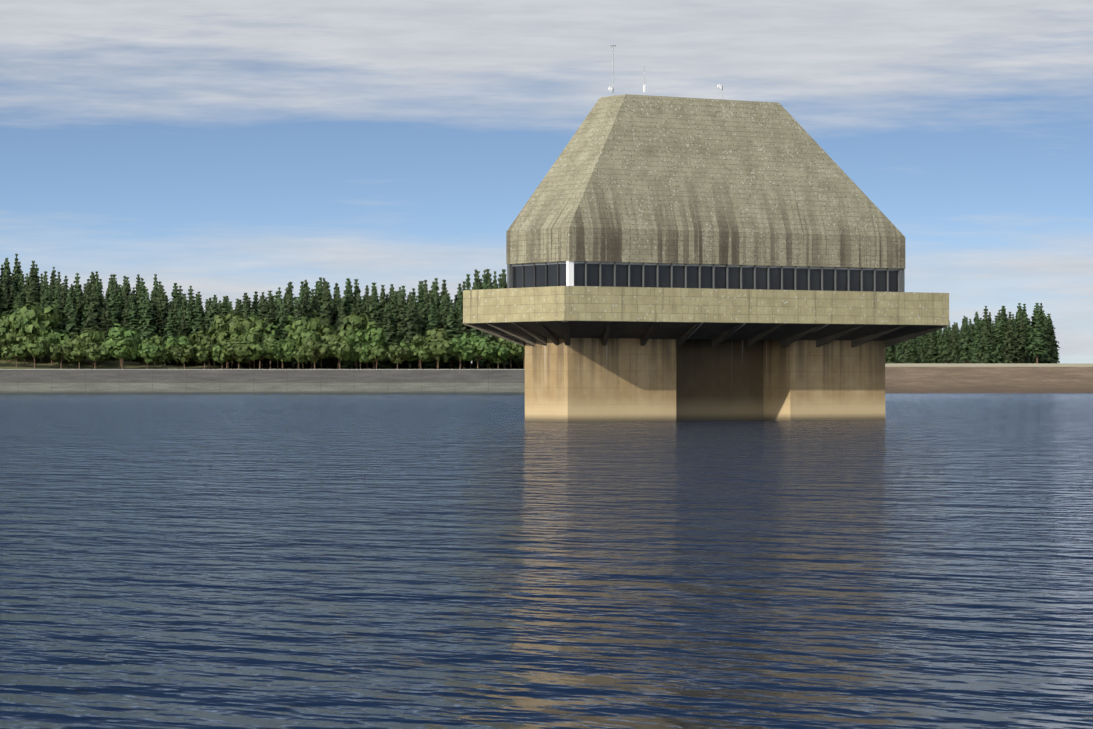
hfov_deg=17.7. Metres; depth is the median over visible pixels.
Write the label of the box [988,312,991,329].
conifer tree
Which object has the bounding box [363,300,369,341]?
conifer tree
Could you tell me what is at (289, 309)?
conifer tree
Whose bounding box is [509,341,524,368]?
broadleaf tree
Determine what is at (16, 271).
conifer tree
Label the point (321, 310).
conifer tree
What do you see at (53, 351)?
broadleaf tree
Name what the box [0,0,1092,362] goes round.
sky
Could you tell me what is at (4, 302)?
conifer tree
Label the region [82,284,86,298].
conifer tree
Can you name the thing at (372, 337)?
broadleaf tree
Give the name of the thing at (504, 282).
conifer tree
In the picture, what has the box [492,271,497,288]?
conifer tree
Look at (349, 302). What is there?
conifer tree
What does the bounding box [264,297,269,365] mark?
conifer tree
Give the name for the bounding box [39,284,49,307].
conifer tree
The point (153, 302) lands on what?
conifer tree
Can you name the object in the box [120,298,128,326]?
conifer tree
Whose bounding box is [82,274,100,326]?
conifer tree
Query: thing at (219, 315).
conifer tree
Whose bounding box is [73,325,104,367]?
broadleaf tree
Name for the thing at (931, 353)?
conifer tree
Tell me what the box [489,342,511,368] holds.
broadleaf tree
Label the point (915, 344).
conifer tree
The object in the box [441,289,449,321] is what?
conifer tree
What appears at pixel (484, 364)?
conifer tree
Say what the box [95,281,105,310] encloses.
conifer tree
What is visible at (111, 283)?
conifer tree
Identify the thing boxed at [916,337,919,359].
conifer tree
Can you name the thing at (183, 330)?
conifer tree
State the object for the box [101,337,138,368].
broadleaf tree
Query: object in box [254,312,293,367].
broadleaf tree
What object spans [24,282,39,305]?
conifer tree
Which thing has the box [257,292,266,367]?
conifer tree
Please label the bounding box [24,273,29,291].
conifer tree
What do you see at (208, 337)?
broadleaf tree
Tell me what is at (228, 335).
broadleaf tree
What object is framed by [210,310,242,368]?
broadleaf tree
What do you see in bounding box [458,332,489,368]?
broadleaf tree
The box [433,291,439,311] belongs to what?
conifer tree
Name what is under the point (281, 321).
conifer tree
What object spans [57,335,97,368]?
broadleaf tree
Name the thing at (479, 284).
conifer tree
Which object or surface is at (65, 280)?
conifer tree
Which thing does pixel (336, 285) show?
conifer tree
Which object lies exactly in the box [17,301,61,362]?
broadleaf tree
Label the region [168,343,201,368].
broadleaf tree
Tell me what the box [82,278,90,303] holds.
conifer tree
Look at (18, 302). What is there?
conifer tree
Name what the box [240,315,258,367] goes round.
broadleaf tree
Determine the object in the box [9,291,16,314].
conifer tree
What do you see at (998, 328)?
conifer tree
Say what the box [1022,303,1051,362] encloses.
conifer tree
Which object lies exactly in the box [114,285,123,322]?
conifer tree
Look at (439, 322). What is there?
conifer tree
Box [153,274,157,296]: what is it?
conifer tree
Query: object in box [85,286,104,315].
conifer tree
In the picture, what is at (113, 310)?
conifer tree
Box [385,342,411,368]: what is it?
broadleaf tree
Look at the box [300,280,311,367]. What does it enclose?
conifer tree
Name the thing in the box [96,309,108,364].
conifer tree
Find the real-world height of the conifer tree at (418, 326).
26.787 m
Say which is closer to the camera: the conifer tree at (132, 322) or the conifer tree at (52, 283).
the conifer tree at (132, 322)
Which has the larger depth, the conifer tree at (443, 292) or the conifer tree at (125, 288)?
the conifer tree at (125, 288)
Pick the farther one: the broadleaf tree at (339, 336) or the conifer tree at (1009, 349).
the conifer tree at (1009, 349)
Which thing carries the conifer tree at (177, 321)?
on the terrain
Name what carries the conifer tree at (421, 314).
on the terrain
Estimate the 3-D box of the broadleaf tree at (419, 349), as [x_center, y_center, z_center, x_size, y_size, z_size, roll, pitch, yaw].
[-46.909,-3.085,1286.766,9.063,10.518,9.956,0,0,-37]
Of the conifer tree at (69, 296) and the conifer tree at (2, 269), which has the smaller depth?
the conifer tree at (69, 296)
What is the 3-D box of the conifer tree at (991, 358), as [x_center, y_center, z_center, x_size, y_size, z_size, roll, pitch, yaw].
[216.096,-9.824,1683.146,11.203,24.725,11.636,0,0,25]
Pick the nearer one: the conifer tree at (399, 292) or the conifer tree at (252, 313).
the conifer tree at (252, 313)
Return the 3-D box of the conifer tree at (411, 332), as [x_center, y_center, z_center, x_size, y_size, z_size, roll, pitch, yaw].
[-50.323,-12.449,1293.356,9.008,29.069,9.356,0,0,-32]
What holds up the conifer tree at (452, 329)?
on the terrain
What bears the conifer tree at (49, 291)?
on the terrain
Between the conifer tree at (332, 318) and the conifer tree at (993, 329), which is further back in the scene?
the conifer tree at (993, 329)
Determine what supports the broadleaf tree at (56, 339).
on the terrain
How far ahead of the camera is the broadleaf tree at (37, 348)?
1263.65 m
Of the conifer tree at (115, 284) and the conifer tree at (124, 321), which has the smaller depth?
the conifer tree at (124, 321)
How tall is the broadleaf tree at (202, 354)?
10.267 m
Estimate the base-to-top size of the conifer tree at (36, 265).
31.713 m
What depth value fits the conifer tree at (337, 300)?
1318.32 m
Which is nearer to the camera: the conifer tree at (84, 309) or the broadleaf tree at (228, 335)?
the broadleaf tree at (228, 335)
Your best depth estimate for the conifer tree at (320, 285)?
1339.29 m
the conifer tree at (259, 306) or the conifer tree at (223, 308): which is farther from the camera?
the conifer tree at (223, 308)
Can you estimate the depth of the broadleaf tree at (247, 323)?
1284.62 m
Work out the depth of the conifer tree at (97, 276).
1369.00 m
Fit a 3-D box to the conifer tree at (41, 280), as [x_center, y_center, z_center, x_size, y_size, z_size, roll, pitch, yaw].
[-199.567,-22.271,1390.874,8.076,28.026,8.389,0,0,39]
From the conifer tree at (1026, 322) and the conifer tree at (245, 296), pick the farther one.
the conifer tree at (1026, 322)
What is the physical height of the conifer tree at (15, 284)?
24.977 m
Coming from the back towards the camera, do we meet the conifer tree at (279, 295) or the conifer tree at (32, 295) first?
the conifer tree at (279, 295)
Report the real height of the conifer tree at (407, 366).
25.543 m
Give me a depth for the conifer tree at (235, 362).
1306.84 m
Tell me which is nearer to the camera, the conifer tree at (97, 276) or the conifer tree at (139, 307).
the conifer tree at (139, 307)
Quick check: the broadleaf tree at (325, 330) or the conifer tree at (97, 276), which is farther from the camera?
the conifer tree at (97, 276)
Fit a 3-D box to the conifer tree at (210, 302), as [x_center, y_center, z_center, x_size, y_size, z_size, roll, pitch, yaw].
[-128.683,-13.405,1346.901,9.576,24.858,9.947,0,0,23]
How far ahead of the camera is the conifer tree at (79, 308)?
1319.78 m
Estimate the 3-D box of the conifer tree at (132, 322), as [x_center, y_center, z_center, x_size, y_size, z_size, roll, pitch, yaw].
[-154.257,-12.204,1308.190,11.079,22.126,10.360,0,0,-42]
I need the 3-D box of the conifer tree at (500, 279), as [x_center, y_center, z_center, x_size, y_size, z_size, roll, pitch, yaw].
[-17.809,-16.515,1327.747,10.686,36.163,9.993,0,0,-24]
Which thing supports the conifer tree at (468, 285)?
on the terrain
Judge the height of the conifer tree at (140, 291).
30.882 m
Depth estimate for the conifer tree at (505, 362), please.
1306.77 m
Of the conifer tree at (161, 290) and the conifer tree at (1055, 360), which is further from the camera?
the conifer tree at (1055, 360)
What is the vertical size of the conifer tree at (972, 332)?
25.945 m
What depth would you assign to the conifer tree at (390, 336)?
1291.50 m
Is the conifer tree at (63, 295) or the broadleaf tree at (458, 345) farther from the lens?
the conifer tree at (63, 295)
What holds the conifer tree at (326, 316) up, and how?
on the terrain
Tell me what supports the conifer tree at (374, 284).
on the terrain
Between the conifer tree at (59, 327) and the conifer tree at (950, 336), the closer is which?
the conifer tree at (59, 327)
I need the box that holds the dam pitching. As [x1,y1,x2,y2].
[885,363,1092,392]
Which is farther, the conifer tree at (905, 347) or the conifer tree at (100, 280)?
the conifer tree at (905, 347)
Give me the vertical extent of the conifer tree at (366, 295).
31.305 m
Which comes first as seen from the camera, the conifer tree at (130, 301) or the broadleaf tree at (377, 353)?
the broadleaf tree at (377, 353)
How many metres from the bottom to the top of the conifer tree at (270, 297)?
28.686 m
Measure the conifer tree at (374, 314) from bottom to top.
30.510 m
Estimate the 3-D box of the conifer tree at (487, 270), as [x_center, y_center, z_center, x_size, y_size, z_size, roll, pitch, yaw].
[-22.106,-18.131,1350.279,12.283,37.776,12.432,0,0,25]
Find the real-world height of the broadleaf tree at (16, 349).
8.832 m
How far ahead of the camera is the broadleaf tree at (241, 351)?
1265.65 m
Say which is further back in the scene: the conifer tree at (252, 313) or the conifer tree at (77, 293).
the conifer tree at (77, 293)
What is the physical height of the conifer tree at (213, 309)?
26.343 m
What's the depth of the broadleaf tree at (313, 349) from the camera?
1266.43 m
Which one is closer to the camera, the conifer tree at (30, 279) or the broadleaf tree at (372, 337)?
the broadleaf tree at (372, 337)
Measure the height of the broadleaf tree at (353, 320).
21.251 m
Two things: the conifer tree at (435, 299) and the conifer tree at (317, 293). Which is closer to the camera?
the conifer tree at (317, 293)
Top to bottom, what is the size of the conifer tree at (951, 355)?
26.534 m
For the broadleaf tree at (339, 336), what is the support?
on the terrain
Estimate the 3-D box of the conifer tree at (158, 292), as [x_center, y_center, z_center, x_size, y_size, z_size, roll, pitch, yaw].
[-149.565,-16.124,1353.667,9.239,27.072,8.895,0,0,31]
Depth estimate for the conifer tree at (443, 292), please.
1346.25 m
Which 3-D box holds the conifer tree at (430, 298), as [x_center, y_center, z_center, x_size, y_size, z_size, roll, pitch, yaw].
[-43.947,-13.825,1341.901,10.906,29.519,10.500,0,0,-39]
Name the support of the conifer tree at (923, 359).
on the terrain
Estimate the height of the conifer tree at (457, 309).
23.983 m
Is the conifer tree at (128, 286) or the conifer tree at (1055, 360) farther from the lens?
the conifer tree at (1055, 360)
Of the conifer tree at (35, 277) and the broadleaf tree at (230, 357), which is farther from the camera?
the conifer tree at (35, 277)
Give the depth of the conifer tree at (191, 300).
1391.83 m
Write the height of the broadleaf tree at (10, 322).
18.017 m
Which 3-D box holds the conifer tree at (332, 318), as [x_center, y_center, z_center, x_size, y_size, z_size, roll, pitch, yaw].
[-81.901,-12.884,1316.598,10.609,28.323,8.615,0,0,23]
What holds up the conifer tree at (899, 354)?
on the terrain
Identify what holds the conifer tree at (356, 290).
on the terrain
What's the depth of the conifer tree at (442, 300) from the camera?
1340.68 m
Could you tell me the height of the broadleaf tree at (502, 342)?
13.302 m
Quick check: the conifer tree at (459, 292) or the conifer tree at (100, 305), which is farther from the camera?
the conifer tree at (459, 292)
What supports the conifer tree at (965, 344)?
on the terrain
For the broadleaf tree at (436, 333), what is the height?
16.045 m
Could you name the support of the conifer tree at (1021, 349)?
on the terrain
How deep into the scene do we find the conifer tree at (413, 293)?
1376.46 m
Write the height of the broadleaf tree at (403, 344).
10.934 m
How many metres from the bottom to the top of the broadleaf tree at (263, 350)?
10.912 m
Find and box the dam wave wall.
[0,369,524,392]
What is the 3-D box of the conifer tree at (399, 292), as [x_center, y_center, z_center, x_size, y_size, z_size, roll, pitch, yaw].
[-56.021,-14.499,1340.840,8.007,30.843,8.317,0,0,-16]
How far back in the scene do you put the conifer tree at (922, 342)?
2272.44 m
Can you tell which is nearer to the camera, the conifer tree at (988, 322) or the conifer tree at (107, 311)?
the conifer tree at (107, 311)
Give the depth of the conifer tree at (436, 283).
1371.60 m
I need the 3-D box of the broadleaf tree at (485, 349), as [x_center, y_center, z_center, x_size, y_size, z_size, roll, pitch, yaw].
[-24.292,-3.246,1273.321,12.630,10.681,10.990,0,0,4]
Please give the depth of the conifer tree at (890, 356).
2447.17 m
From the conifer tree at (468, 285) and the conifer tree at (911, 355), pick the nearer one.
the conifer tree at (468, 285)
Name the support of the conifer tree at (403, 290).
on the terrain
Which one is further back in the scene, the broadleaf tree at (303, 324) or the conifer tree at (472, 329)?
the conifer tree at (472, 329)
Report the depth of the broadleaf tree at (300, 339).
1278.44 m
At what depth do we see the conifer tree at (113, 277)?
1391.61 m
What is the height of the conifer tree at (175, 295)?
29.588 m
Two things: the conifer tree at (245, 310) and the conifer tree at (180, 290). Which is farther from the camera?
the conifer tree at (180, 290)
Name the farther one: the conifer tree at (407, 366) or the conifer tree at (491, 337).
the conifer tree at (407, 366)
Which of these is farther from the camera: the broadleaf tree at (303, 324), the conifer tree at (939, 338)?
the conifer tree at (939, 338)
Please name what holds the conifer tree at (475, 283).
on the terrain
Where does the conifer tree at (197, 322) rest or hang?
on the terrain
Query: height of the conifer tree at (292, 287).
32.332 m
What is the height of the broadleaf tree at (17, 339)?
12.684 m
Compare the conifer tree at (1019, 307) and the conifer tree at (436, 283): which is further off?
the conifer tree at (1019, 307)
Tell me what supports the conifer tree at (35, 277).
on the terrain
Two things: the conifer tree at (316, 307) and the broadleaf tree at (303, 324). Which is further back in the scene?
the conifer tree at (316, 307)
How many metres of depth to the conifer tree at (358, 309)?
1326.21 m
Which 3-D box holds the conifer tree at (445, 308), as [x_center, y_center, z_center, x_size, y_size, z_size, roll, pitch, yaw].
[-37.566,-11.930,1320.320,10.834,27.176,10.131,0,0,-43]
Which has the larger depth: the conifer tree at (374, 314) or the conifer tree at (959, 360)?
the conifer tree at (959, 360)
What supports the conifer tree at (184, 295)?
on the terrain
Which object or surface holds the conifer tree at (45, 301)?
on the terrain
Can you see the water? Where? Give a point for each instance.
(360, 561)
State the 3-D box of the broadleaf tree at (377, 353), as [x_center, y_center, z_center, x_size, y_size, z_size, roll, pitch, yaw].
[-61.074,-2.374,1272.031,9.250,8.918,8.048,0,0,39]
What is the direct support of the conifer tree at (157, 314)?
on the terrain
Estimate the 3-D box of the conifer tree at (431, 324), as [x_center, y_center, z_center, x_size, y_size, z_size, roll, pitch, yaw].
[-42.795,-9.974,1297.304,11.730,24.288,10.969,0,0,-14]
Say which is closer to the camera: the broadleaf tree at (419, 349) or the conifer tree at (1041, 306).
the broadleaf tree at (419, 349)
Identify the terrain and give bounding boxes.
[0,351,523,368]
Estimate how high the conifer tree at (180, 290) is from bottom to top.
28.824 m
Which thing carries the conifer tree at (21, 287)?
on the terrain
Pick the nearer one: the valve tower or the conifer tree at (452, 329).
the valve tower
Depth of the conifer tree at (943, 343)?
2102.00 m
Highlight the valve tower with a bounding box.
[463,45,948,421]
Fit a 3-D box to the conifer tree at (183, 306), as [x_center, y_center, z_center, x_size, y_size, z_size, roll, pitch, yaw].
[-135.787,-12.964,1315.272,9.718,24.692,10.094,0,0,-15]
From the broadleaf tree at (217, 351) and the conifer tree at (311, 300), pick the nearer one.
the broadleaf tree at (217, 351)
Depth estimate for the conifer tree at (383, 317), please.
1311.35 m
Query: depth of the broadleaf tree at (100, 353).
1263.11 m
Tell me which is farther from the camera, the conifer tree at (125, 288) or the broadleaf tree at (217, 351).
the conifer tree at (125, 288)
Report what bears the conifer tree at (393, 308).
on the terrain
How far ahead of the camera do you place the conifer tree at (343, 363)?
1293.77 m
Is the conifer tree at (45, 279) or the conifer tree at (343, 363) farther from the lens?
the conifer tree at (45, 279)
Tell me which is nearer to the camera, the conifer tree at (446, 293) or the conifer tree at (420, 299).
the conifer tree at (446, 293)
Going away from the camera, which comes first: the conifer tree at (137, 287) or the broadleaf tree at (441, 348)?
the broadleaf tree at (441, 348)
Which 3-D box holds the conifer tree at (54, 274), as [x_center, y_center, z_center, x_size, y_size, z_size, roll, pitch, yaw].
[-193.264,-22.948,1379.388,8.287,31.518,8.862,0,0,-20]
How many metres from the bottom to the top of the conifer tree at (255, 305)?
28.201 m
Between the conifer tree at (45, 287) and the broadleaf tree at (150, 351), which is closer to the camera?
the broadleaf tree at (150, 351)
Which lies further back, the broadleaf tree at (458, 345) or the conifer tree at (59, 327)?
the conifer tree at (59, 327)
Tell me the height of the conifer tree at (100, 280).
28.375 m
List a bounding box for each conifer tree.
[0,258,11,289]
[0,265,3,280]
[0,273,13,316]
[6,269,12,293]
[8,281,18,298]
[8,284,14,302]
[8,292,24,313]
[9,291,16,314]
[13,253,19,281]
[16,270,26,302]
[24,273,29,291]
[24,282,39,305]
[26,267,37,294]
[31,261,40,300]
[35,264,39,295]
[39,271,53,302]
[39,274,43,291]
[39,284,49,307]
[39,290,52,357]
[47,285,51,302]
[48,282,64,361]
[50,273,54,293]
[51,267,56,288]
[57,272,61,291]
[59,283,67,326]
[61,297,81,362]
[63,276,68,295]
[63,289,79,333]
[69,284,74,299]
[71,273,84,305]
[75,299,83,324]
[78,295,90,334]
[80,304,95,364]
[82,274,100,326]
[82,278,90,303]
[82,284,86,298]
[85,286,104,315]
[94,271,101,294]
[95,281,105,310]
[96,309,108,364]
[99,278,103,295]
[104,287,122,327]
[105,274,115,304]
[105,302,115,359]
[112,274,117,293]
[113,280,117,298]
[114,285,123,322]
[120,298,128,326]
[120,300,129,360]
[121,275,128,296]
[121,295,138,327]
[122,292,128,303]
[123,303,142,360]
[125,277,131,295]
[133,274,140,297]
[135,278,145,316]
[136,289,158,364]
[137,285,145,319]
[149,292,156,321]
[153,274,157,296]
[153,296,161,335]
[155,288,160,306]
[155,292,172,362]
[157,286,169,310]
[162,310,175,364]
[168,282,181,308]
[171,302,178,325]
[172,316,193,365]
[173,309,182,363]
[178,286,182,300]
[179,293,187,308]
[181,298,187,315]
[184,303,191,363]
[187,286,194,315]
[187,294,205,365]
[202,307,218,365]
[204,299,208,315]
[205,297,219,367]
[206,298,212,314]
[211,304,220,363]
[219,296,228,315]
[227,301,233,312]
[229,305,250,365]
[240,292,253,314]
[241,300,249,318]
[250,309,254,366]
[251,291,258,363]
[255,360,272,364]
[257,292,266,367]
[257,297,261,365]
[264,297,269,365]
[264,301,278,368]
[267,291,275,314]
[269,304,280,366]
[271,303,288,368]
[273,287,281,363]
[273,292,277,310]
[283,281,294,308]
[283,283,294,368]
[286,300,308,368]
[292,297,301,319]
[297,281,310,318]
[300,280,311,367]
[309,289,314,364]
[311,286,321,317]
[311,296,320,366]
[312,280,334,368]
[313,291,333,367]
[318,277,323,308]
[327,293,335,325]
[330,298,354,368]
[331,288,340,328]
[332,282,340,312]
[342,278,355,315]
[350,307,360,367]
[352,279,361,303]
[355,293,369,366]
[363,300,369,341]
[364,285,369,302]
[364,288,382,368]
[369,283,379,306]
[374,302,401,368]
[378,285,386,322]
[381,303,387,327]
[390,291,397,334]
[394,285,407,367]
[395,294,407,368]
[396,287,401,309]
[400,292,420,368]
[406,301,423,367]
[411,288,416,303]
[412,298,422,368]
[415,281,424,309]
[418,305,446,368]
[418,308,424,333]
[420,289,429,335]
[422,280,428,306]
[428,290,438,313]
[431,282,438,306]
[432,278,440,303]
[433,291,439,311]
[434,309,442,359]
[438,280,449,311]
[438,296,444,318]
[439,299,461,368]
[440,297,459,367]
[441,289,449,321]
[454,284,462,317]
[455,299,462,367]
[455,305,469,366]
[456,308,475,368]
[462,274,470,366]
[470,286,478,336]
[472,270,478,365]
[473,270,493,368]
[476,271,481,289]
[479,274,498,368]
[483,269,493,285]
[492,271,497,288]
[495,274,503,367]
[495,363,513,367]
[497,340,514,368]
[501,269,506,287]
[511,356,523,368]
[885,345,896,362]
[895,341,904,362]
[902,340,908,362]
[904,338,919,362]
[905,338,918,357]
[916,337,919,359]
[918,334,927,358]
[921,332,936,362]
[923,331,939,362]
[935,329,943,362]
[938,327,948,362]
[943,325,958,358]
[944,325,958,362]
[955,317,972,362]
[955,323,959,342]
[956,316,964,362]
[960,323,974,362]
[968,316,980,362]
[972,312,979,331]
[975,306,992,362]
[977,318,990,362]
[986,318,998,362]
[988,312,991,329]
[991,306,1007,362]
[991,316,996,339]
[992,306,1007,354]
[999,312,1019,362]
[1014,302,1030,362]
[1015,309,1030,362]
[1022,303,1029,356]
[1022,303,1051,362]
[1032,303,1043,362]
[1033,315,1054,362]
[1045,317,1056,362]
[1047,314,1059,359]
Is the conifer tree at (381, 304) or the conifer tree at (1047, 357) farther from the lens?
the conifer tree at (1047, 357)
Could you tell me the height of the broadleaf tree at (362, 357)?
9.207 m
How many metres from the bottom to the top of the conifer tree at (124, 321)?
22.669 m
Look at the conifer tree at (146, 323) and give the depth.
1297.66 m
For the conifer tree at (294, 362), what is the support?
on the terrain
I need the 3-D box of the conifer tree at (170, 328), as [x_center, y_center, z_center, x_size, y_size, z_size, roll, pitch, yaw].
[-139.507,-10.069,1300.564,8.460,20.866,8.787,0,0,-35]
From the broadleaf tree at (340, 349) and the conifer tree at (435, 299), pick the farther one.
the conifer tree at (435, 299)
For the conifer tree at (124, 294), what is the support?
on the terrain
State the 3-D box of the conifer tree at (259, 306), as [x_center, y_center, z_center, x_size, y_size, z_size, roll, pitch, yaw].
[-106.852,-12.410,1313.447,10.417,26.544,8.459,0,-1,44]
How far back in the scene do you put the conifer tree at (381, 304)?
1340.81 m
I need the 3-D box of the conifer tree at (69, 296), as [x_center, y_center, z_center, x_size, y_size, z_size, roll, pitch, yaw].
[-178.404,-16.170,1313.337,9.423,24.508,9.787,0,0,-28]
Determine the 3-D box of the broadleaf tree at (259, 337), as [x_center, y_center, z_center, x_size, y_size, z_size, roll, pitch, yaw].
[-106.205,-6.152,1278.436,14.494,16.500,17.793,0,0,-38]
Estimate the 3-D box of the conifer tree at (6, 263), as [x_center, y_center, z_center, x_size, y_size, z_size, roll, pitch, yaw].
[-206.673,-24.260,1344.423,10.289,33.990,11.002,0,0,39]
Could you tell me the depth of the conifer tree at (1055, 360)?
1741.21 m
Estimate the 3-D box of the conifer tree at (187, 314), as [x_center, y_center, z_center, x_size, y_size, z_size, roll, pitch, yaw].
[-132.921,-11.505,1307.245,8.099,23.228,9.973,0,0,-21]
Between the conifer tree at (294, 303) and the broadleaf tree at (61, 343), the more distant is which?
the conifer tree at (294, 303)
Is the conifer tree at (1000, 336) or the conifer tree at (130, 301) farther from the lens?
the conifer tree at (1000, 336)
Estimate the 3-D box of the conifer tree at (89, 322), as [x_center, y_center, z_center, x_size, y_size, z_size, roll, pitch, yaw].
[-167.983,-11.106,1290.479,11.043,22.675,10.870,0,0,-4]
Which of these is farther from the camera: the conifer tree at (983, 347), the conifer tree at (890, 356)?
the conifer tree at (890, 356)
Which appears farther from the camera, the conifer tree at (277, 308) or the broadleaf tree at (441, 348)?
the conifer tree at (277, 308)
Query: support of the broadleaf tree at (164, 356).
on the terrain
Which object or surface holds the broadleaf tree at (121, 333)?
on the terrain
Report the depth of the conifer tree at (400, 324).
1303.75 m
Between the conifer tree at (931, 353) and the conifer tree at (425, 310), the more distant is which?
the conifer tree at (931, 353)
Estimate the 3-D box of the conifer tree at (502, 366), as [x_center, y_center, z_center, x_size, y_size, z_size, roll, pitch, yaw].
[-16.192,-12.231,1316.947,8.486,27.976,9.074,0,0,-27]
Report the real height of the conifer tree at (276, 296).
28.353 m
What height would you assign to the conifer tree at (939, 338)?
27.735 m
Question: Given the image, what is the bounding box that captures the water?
[0,393,1092,728]
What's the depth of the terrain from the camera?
1293.39 m
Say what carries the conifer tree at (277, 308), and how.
on the terrain
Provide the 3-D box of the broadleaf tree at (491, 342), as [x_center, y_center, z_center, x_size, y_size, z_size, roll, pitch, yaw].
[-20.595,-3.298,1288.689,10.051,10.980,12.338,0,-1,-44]
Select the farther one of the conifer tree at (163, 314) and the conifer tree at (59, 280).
the conifer tree at (59, 280)
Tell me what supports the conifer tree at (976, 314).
on the terrain
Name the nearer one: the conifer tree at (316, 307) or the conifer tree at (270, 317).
the conifer tree at (270, 317)
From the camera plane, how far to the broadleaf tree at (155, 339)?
1283.06 m
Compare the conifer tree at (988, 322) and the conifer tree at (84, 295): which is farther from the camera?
the conifer tree at (988, 322)
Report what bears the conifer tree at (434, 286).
on the terrain
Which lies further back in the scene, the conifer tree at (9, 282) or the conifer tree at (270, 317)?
the conifer tree at (9, 282)
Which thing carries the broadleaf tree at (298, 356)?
on the terrain
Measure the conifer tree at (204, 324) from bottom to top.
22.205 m
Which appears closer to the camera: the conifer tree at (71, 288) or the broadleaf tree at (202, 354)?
the broadleaf tree at (202, 354)
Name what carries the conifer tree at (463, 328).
on the terrain
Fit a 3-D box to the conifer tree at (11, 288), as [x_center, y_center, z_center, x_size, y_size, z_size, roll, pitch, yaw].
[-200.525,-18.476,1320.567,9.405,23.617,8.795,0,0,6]
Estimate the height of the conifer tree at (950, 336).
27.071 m
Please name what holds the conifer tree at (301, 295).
on the terrain
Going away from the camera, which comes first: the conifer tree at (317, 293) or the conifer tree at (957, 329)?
the conifer tree at (317, 293)
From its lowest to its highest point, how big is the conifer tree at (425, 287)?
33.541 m
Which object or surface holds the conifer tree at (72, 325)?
on the terrain
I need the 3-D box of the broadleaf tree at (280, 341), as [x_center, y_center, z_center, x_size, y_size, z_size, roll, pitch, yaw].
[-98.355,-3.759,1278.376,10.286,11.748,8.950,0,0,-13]
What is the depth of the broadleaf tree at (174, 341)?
1275.53 m
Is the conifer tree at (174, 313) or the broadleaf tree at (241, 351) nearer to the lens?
the broadleaf tree at (241, 351)
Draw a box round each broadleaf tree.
[0,313,31,360]
[0,327,17,362]
[1,344,28,366]
[8,332,33,363]
[12,306,37,360]
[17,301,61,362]
[17,336,50,367]
[42,329,68,364]
[47,343,76,368]
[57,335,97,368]
[57,337,70,366]
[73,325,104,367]
[77,344,110,368]
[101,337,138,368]
[103,323,143,366]
[136,340,162,368]
[141,332,163,367]
[154,343,175,368]
[164,335,189,368]
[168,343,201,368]
[188,328,224,368]
[192,342,212,368]
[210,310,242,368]
[211,343,227,368]
[212,339,236,368]
[213,321,243,368]
[221,337,255,368]
[230,325,275,368]
[235,315,263,368]
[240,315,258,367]
[241,340,278,368]
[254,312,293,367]
[270,339,295,368]
[272,339,285,368]
[282,329,317,368]
[285,346,306,368]
[288,310,331,368]
[297,337,329,368]
[311,326,335,368]
[322,339,362,368]
[323,329,356,368]
[329,312,380,368]
[344,325,386,368]
[349,345,370,368]
[365,346,387,368]
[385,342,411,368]
[386,341,409,360]
[407,343,431,368]
[407,344,431,368]
[411,326,453,368]
[420,337,458,368]
[450,337,476,368]
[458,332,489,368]
[461,341,494,368]
[484,341,496,368]
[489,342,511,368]
[495,337,515,368]
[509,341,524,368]
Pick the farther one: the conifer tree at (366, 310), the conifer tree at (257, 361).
the conifer tree at (257, 361)
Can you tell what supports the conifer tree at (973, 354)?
on the terrain
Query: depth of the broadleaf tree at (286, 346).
1267.54 m
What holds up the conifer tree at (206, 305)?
on the terrain
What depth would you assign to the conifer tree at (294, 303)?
1309.94 m
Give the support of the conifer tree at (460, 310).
on the terrain
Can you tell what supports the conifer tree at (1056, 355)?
on the terrain
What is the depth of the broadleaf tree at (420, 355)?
1269.77 m
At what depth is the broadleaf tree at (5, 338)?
1279.04 m
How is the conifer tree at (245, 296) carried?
on the terrain
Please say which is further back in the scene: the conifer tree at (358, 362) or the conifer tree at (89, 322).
the conifer tree at (358, 362)
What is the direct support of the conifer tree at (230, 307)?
on the terrain
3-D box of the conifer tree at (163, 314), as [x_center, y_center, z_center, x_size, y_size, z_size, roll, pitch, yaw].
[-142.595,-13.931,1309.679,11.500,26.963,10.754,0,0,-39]
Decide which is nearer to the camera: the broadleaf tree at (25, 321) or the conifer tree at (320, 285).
the broadleaf tree at (25, 321)

